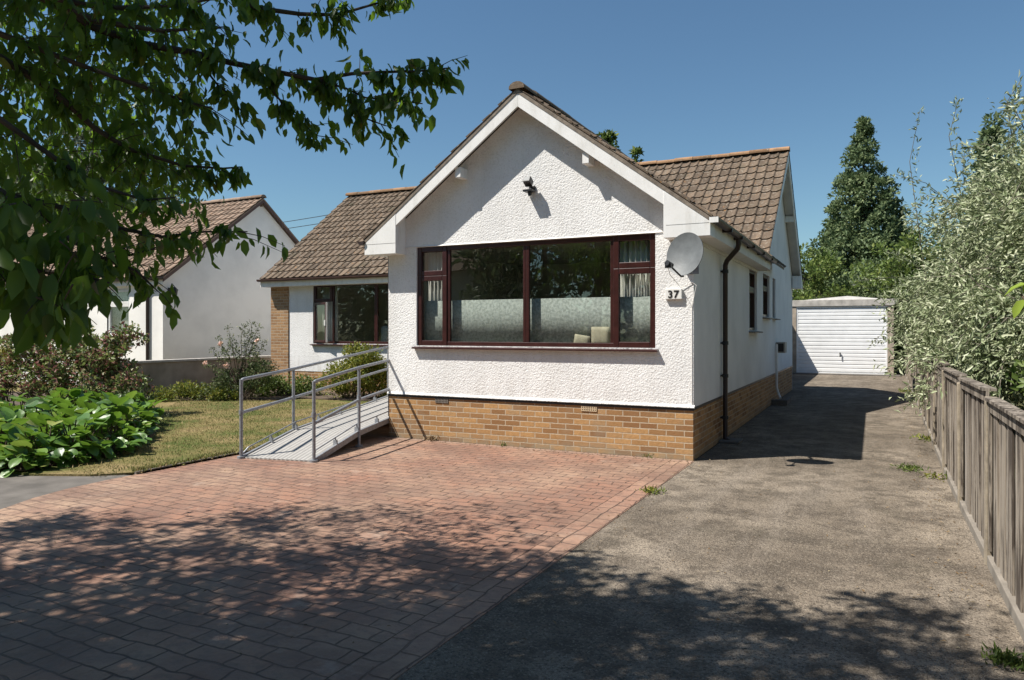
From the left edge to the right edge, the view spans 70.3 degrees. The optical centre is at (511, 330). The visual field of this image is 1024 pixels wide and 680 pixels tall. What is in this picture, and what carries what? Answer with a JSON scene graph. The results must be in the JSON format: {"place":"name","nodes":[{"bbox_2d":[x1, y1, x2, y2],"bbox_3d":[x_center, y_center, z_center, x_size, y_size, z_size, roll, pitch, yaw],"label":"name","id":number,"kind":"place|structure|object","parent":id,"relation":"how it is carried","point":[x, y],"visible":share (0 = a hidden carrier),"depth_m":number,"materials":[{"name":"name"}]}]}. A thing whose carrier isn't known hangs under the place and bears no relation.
{"place":"outdoors","nodes":[
{"label":"outdoors","id":0,"kind":"place"},
{"bbox_2d":[0,473,129,508],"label":"path","id":1,"kind":"structure","parent":0,"point":[15,488],"depth_m":7.56,"materials":[{"name":"concrete"}]},
{"bbox_2d":[0,382,384,476],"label":"lawn","id":2,"kind":"structure","parent":0,"point":[56,470],"depth_m":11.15,"materials":[{"name":"green plant"}]},
{"bbox_2d":[2,391,156,469],"bbox_3d":[-11.223,1.575,13.927,15.450,0.050,7.000,0,0,26],"label":"flower bed","id":3,"kind":"object","parent":2,"relation":"on","point":[50,465],"visible":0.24,"depth_m":10.71,"materials":[{"name":"soil"}]},
{"bbox_2d":[0,342,19,405],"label":"yellow flowering shrub","id":4,"kind":"object","parent":3,"relation":"on","point":[2,351],"visible":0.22,"depth_m":14.03,"materials":[{"name":"green plant"}]},
{"bbox_2d":[0,321,161,406],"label":"purple leaved shrub","id":5,"kind":"object","parent":3,"relation":"on","point":[50,370],"visible":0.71,"depth_m":13.33,"materials":[{"name":"green plant"}]},
{"bbox_2d":[0,387,166,477],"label":"broad leaved plant","id":6,"kind":"object","parent":3,"relation":"on","point":[58,428],"visible":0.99,"depth_m":9.27,"materials":[{"name":"green plant"}]},
{"bbox_2d":[74,382,168,420],"bbox_3d":[-6.574,1.236,12.257,1.434,0.770,0.885,0,0,-5],"label":"feathery shrub","id":7,"kind":"object","parent":3,"relation":"on","point":[121,394],"visible":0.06,"depth_m":12.19,"materials":[{"name":"green plant"}]},
{"bbox_2d":[148,379,238,401],"bbox_3d":[-7.134,1.361,16.527,2.084,0.548,1.097,0,0,-10],"label":"ground cover","id":8,"kind":"object","parent":2,"relation":"on","point":[190,394],"visible":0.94,"depth_m":16.35,"materials":[{"name":"green plant"}]},
{"bbox_2d":[134,424,388,474],"bbox_3d":[-2.195,1.593,12.056,0.030,0.054,8.900,0,0,26],"label":"lawn edging","id":9,"kind":"object","parent":2,"relation":"on","point":[177,465],"visible":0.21,"depth_m":8.66,"materials":[{"name":"concrete"}]},
{"bbox_2d":[178,390,379,400],"bbox_3d":[-4.902,1.577,16.918,6.300,0.045,2.790,0,0,26],"label":"soil border","id":10,"kind":"object","parent":2,"relation":"on","point":[318,397],"visible":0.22,"depth_m":16.89,"materials":[{"name":"brown soil"}]},
{"bbox_2d":[198,321,280,400],"bbox_3d":[-6.194,0.680,16.604,1.838,1.887,1.007,0,0,-3],"label":"rose bush","id":11,"kind":"object","parent":10,"relation":"on","point":[239,374],"visible":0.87,"depth_m":16.52,"materials":[{"name":"green plant"}]},
{"bbox_2d":[232,373,327,397],"bbox_3d":[-5.507,1.273,17.378,2.179,0.710,1.018,0,0,-24],"label":"border plant","id":12,"kind":"object","parent":10,"relation":"on","point":[282,387],"visible":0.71,"depth_m":17.30,"materials":[{"name":"green plant"}]},
{"bbox_2d":[315,341,386,398],"bbox_3d":[-3.429,0.926,16.738,2.159,1.392,1.249,0,0,-12],"label":"window shrub","id":13,"kind":"object","parent":10,"relation":"on","point":[366,382],"visible":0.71,"depth_m":16.57,"materials":[{"name":"green plant"}]},
{"bbox_2d":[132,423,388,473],"bbox_3d":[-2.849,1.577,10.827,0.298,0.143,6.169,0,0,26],"label":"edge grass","id":14,"kind":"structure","parent":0,"point":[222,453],"depth_m":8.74,"materials":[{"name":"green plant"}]},
{"bbox_2d":[0,425,670,679],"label":"paving","id":15,"kind":"structure","parent":0,"point":[88,620],"depth_m":5.25,"materials":[{"name":"red brick"}]},
{"bbox_2d":[237,346,389,462],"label":"access ramp","id":16,"kind":"structure","parent":15,"relation":"on","point":[315,440],"depth_m":9.91,"materials":[{"name":"grey metal"}]},
{"bbox_2d":[419,434,438,440],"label":"weed","id":17,"kind":"object","parent":15,"relation":"on","point":[431,438],"visible":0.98,"depth_m":10.50,"materials":[{"name":"green plant"}]},
{"bbox_2d":[0,0,1023,291],"label":"sky","id":18,"kind":"structure","parent":0,"point":[674,79],"materials":[{"name":"blue"}]},
{"bbox_2d":[130,359,1023,679],"bbox_3d":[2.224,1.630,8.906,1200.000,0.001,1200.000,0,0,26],"label":"ground","id":19,"kind":"structure","parent":0,"point":[652,471],"depth_m":8.24,"materials":[{"name":"green plant"}]},
{"bbox_2d":[0,152,41,192],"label":"pale tree","id":20,"kind":"object","parent":19,"relation":"on","point":[16,180],"visible":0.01,"depth_m":38.10,"materials":[{"name":"green plant"}]},
{"bbox_2d":[0,180,85,214],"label":"leafy tree","id":21,"kind":"object","parent":19,"relation":"on","point":[66,196],"depth_m":30.24,"materials":[{"name":"green plant"}]},
{"bbox_2d":[18,124,206,211],"bbox_3d":[-20.792,-4.411,37.052,10.046,12.239,9.422,0,0,26],"label":"pale tree","id":22,"kind":"object","parent":19,"relation":"on","point":[78,138],"visible":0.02,"depth_m":35.28,"materials":[{"name":"green plant"}]},
{"bbox_2d":[0,194,298,383],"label":"neighbour house","id":23,"kind":"structure","parent":19,"relation":"on","point":[214,302],"depth_m":21.17,"materials":[{"name":"white paint"}]},
{"bbox_2d":[104,289,128,336],"bbox_3d":[-10.943,-0.477,20.209,1.030,1.345,0.225,0,0,26],"label":"window","id":24,"kind":"structure","parent":23,"relation":"in","point":[126,303],"depth_m":20.36,"materials":[{"name":"white paint"}]},
{"bbox_2d":[168,284,177,296],"bbox_3d":[-9.082,-1.076,19.520,0.306,0.392,0.179,0,0,38],"label":"wall lantern","id":25,"kind":"object","parent":23,"relation":"attached to","point":[175,289],"depth_m":19.47,"materials":[{"name":"black plastic"}]},
{"bbox_2d":[80,355,270,396],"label":"boundary wall","id":26,"kind":"structure","parent":19,"relation":"on","point":[167,373],"depth_m":17.80,"materials":[{"name":"concrete"}]},
{"bbox_2d":[0,0,468,356],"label":"overhanging tree","id":27,"kind":"object","parent":19,"relation":"on","point":[37,303],"visible":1,"depth_m":3.37,"materials":[{"name":"green plant"}]},
{"bbox_2d":[256,81,802,460],"bbox_3d":[-0.503,-1.296,16.962,12.783,5.810,12.588,0,0,26],"label":"bungalow","id":28,"kind":"object","parent":19,"relation":"on","point":[689,381],"visible":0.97,"depth_m":10.37,"materials":[{"name":"white paint"}]},
{"bbox_2d":[322,286,337,340],"bbox_3d":[-4.677,-0.300,18.717,0.502,1.800,0.060,0,0,26],"label":"curtain","id":29,"kind":"object","parent":28,"relation":"hanging from","point":[326,292],"visible":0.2,"depth_m":18.70,"materials":[{"name":"fabric"}]},
{"bbox_2d":[310,283,387,345],"bbox_3d":[-3.490,-0.400,17.735,3.680,1.550,0.288,0,0,26],"label":"window","id":30,"kind":"structure","parent":28,"relation":"in","point":[376,286],"depth_m":18.19,"materials":[{"name":"brown wood"}]},
{"bbox_2d":[381,326,387,341],"bbox_3d":[-2.700,0.490,18.759,1.000,1.220,0.950,0,0,26],"label":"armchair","id":31,"kind":"object","parent":28,"relation":"in","point":[384,333],"visible":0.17,"depth_m":18.50,"materials":[{"name":"fabric"}]},
{"bbox_2d":[428,252,441,300],"bbox_3d":[-1.102,-0.349,10.791,0.323,1.741,0.060,0,0,26],"label":"curtain","id":32,"kind":"object","parent":28,"relation":"hanging from","point":[435,264],"visible":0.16,"depth_m":10.80,"materials":[{"name":"fabric"}]},
{"bbox_2d":[523,176,535,195],"bbox_3d":[0.227,-1.935,9.786,0.130,0.256,0.201,0,0,26],"label":"security light","id":33,"kind":"object","parent":28,"relation":"attached to","point":[528,181],"visible":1,"depth_m":9.74,"materials":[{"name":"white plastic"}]},
{"bbox_2d":[411,233,657,351],"bbox_3d":[0.201,-0.478,9.930,3.659,1.489,0.180,0,0,26],"label":"window","id":34,"kind":"structure","parent":28,"relation":"in","point":[617,268],"depth_m":9.95,"materials":[{"name":"brown wood"}]},
{"bbox_2d":[425,296,649,342],"bbox_3d":[0.265,-0.119,10.058,3.479,0.640,0.010,0,0,26],"label":"net curtain","id":35,"kind":"object","parent":28,"relation":"hanging from","point":[565,320],"visible":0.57,"depth_m":10.00,"materials":[{"name":"fabric"}]},
{"bbox_2d":[574,334,590,342],"bbox_3d":[0.931,0.131,9.675,0.238,0.171,0.050,0,0,26],"label":"cushion","id":36,"kind":"object","parent":28,"relation":"on","point":[578,338],"visible":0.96,"depth_m":9.65,"materials":[{"name":"fabric"}]},
{"bbox_2d":[591,327,609,342],"bbox_3d":[1.164,0.071,9.559,0.250,0.240,0.050,0,0,26],"label":"cushion","id":37,"kind":"object","parent":28,"relation":"on","point":[600,334],"visible":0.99,"depth_m":9.54,"materials":[{"name":"fabric"}]},
{"bbox_2d":[620,240,649,296],"bbox_3d":[1.623,-0.349,9.434,0.452,1.741,0.060,0,0,26],"label":"curtain","id":38,"kind":"object","parent":28,"relation":"hanging from","point":[633,285],"visible":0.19,"depth_m":9.44,"materials":[{"name":"fabric"}]},
{"bbox_2d":[665,289,681,299],"bbox_3d":[1.997,-0.450,8.989,0.210,0.130,0.048,0,0,26],"label":"house number sign","id":39,"kind":"object","parent":28,"relation":"attached to","point":[673,294],"visible":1,"depth_m":8.97,"materials":[{"name":"white paint"}]},
{"bbox_2d":[664,232,702,304],"bbox_3d":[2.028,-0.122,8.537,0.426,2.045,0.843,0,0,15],"label":"satellite dish","id":40,"kind":"object","parent":28,"relation":"attached to","point":[684,254],"visible":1,"depth_m":8.47,"materials":[{"name":"grey metal"}]},
{"bbox_2d":[749,270,762,332],"bbox_3d":[4.397,-0.527,13.286,0.225,1.145,1.020,0,0,26],"label":"window","id":41,"kind":"structure","parent":28,"relation":"in","point":[751,274],"depth_m":13.63,"materials":[{"name":"brown wood"}]},
{"bbox_2d":[763,275,774,318],"bbox_3d":[5.199,-0.687,14.897,0.225,0.905,1.100,0,0,26],"label":"window","id":42,"kind":"structure","parent":28,"relation":"in","point":[765,279],"depth_m":15.24,"materials":[{"name":"brown wood"}]},
{"bbox_2d":[772,279,780,319],"bbox_3d":[5.770,-0.692,16.043,0.225,0.915,0.580,0,0,26],"label":"window","id":43,"kind":"structure","parent":28,"relation":"in","point":[773,279],"depth_m":16.27,"materials":[{"name":"grey plastic"}]},
{"bbox_2d":[771,342,790,405],"bbox_3d":[5.960,0.930,16.049,0.320,1.340,1.120,0,0,26],"label":"drainpipe","id":44,"kind":"object","parent":28,"relation":"attached to","point":[780,347],"visible":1,"depth_m":16.02,"materials":[{"name":"paint"}]},
{"bbox_2d":[596,129,620,150],"bbox_3d":[3.955,-3.445,30.903,4.022,10.294,3.832,0,0,26],"label":"leafy tree","id":45,"kind":"object","parent":19,"relation":"on","point":[609,136],"visible":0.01,"depth_m":30.86,"materials":[{"name":"green plant"}]},
{"bbox_2d":[628,146,644,161],"bbox_3d":[5.043,-2.975,29.998,3.130,9.352,3.082,0,0,-32],"label":"leafy tree","id":46,"kind":"object","parent":19,"relation":"on","point":[634,151],"visible":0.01,"depth_m":29.99,"materials":[{"name":"green plant"}]},
{"bbox_2d":[792,243,858,308],"bbox_3d":[12.428,-0.995,31.133,4.471,5.396,4.581,0,0,26],"label":"leafy tree","id":47,"kind":"object","parent":19,"relation":"on","point":[816,269],"visible":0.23,"depth_m":30.29,"materials":[{"name":"green plant"}]},
{"bbox_2d":[792,296,896,374],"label":"garage","id":48,"kind":"structure","parent":19,"relation":"on","point":[835,335],"depth_m":26.62,"materials":[{"name":"concrete"}]},
{"bbox_2d":[798,308,885,373],"bbox_3d":[12.022,0.380,26.606,2.940,2.400,0.125,0,0,26],"label":"garage door","id":49,"kind":"structure","parent":48,"relation":"in","point":[830,340],"depth_m":26.61,"materials":[{"name":"white metal"}]},
{"bbox_2d":[800,116,919,309],"bbox_3d":[17.386,-4.474,36.148,6.904,12.365,7.076,0,0,26],"label":"conifer tree","id":50,"kind":"object","parent":19,"relation":"on","point":[841,234],"visible":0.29,"depth_m":35.25,"materials":[{"name":"green plant"}]},
{"bbox_2d":[814,255,926,360],"bbox_3d":[16.637,-0.816,32.103,6.034,5.039,5.916,0,0,26],"label":"leafy tree","id":51,"kind":"object","parent":19,"relation":"on","point":[862,287],"visible":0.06,"depth_m":31.57,"materials":[{"name":"green plant"}]},
{"bbox_2d":[844,221,973,353],"bbox_3d":[15.866,-1.234,27.231,5.708,5.876,5.574,0,0,10],"label":"leafy tree","id":52,"kind":"object","parent":19,"relation":"on","point":[886,268],"visible":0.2,"depth_m":27.41,"materials":[{"name":"green plant"}]},
{"bbox_2d":[849,70,1023,415],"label":"silver leaved tree","id":53,"kind":"object","parent":19,"relation":"on","point":[964,321],"visible":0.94,"depth_m":9.09,"materials":[{"name":"green plant"}]},
{"bbox_2d":[905,344,1023,641],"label":"boundary fence","id":54,"kind":"object","parent":19,"relation":"on","point":[974,429],"visible":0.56,"depth_m":4.98,"materials":[{"name":"wood"},{"name":"concrete"}]},
{"bbox_2d":[958,111,1017,253],"bbox_3d":[19.878,-3.666,29.785,4.283,10.753,4.144,0,0,26],"label":"conifer tree","id":55,"kind":"object","parent":19,"relation":"on","point":[994,129],"visible":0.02,"depth_m":29.92,"materials":[{"name":"green plant"}]},
{"bbox_2d":[1004,282,1023,318],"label":"sprig","id":56,"kind":"object","parent":19,"relation":"on","point":[1018,306],"visible":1,"depth_m":2.60,"materials":[{"name":"green plant"}]},
{"bbox_2d":[1005,360,1023,394],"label":"dark shrub","id":57,"kind":"object","parent":19,"relation":"on","point":[1014,369],"visible":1,"depth_m":6.25,"materials":[{"name":"green plant"}]},
{"bbox_2d":[395,374,1023,679],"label":"driveway","id":58,"kind":"structure","parent":0,"point":[820,429],"depth_m":4.69,"materials":[{"name":"grey concrete"}]},
{"bbox_2d":[7,394,997,676],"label":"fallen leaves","id":59,"kind":"object","parent":58,"relation":"on","point":[615,522],"visible":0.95,"depth_m":5.70,"materials":[{"name":"brown plant"}]},
{"bbox_2d":[326,459,693,679],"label":"paving border","id":60,"kind":"object","parent":58,"relation":"on","point":[393,658],"visible":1,"depth_m":4.38,"materials":[{"name":"brick"}]},
{"bbox_2d":[635,484,666,495],"bbox_3d":[1.379,1.558,7.153,0.226,0.107,0.262,0,0,-32],"label":"weed","id":61,"kind":"object","parent":58,"relation":"on","point":[648,489],"visible":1,"depth_m":7.13,"materials":[{"name":"green plant"}]},
{"bbox_2d":[792,372,900,376],"bbox_3d":[12.020,1.586,26.320,3.590,0.028,0.610,0,0,26],"label":"apron","id":62,"kind":"object","parent":58,"relation":"on","point":[845,374],"visible":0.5,"depth_m":26.05,"materials":[{"name":"concrete"}]},
{"bbox_2d":[889,462,928,472],"bbox_3d":[4.547,1.574,8.319,0.329,0.125,0.414,0,0,-1],"label":"weed","id":63,"kind":"object","parent":58,"relation":"on","point":[909,468],"visible":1,"depth_m":8.33,"materials":[{"name":"green plant"}]},
{"bbox_2d":[910,433,930,441],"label":"weed","id":64,"kind":"object","parent":58,"relation":"on","point":[928,438],"visible":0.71,"depth_m":10.57,"materials":[{"name":"green plant"}]},
{"bbox_2d":[919,470,946,482],"bbox_3d":[4.604,1.562,7.844,0.311,0.161,0.419,0,0,-16],"label":"weed","id":65,"kind":"object","parent":58,"relation":"on","point":[933,475],"visible":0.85,"depth_m":7.83,"materials":[{"name":"green plant"}]},
{"bbox_2d":[981,640,1023,671],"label":"weed","id":66,"kind":"object","parent":58,"relation":"on","point":[1006,657],"visible":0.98,"depth_m":3.50,"materials":[{"name":"green plant"}]}
]}

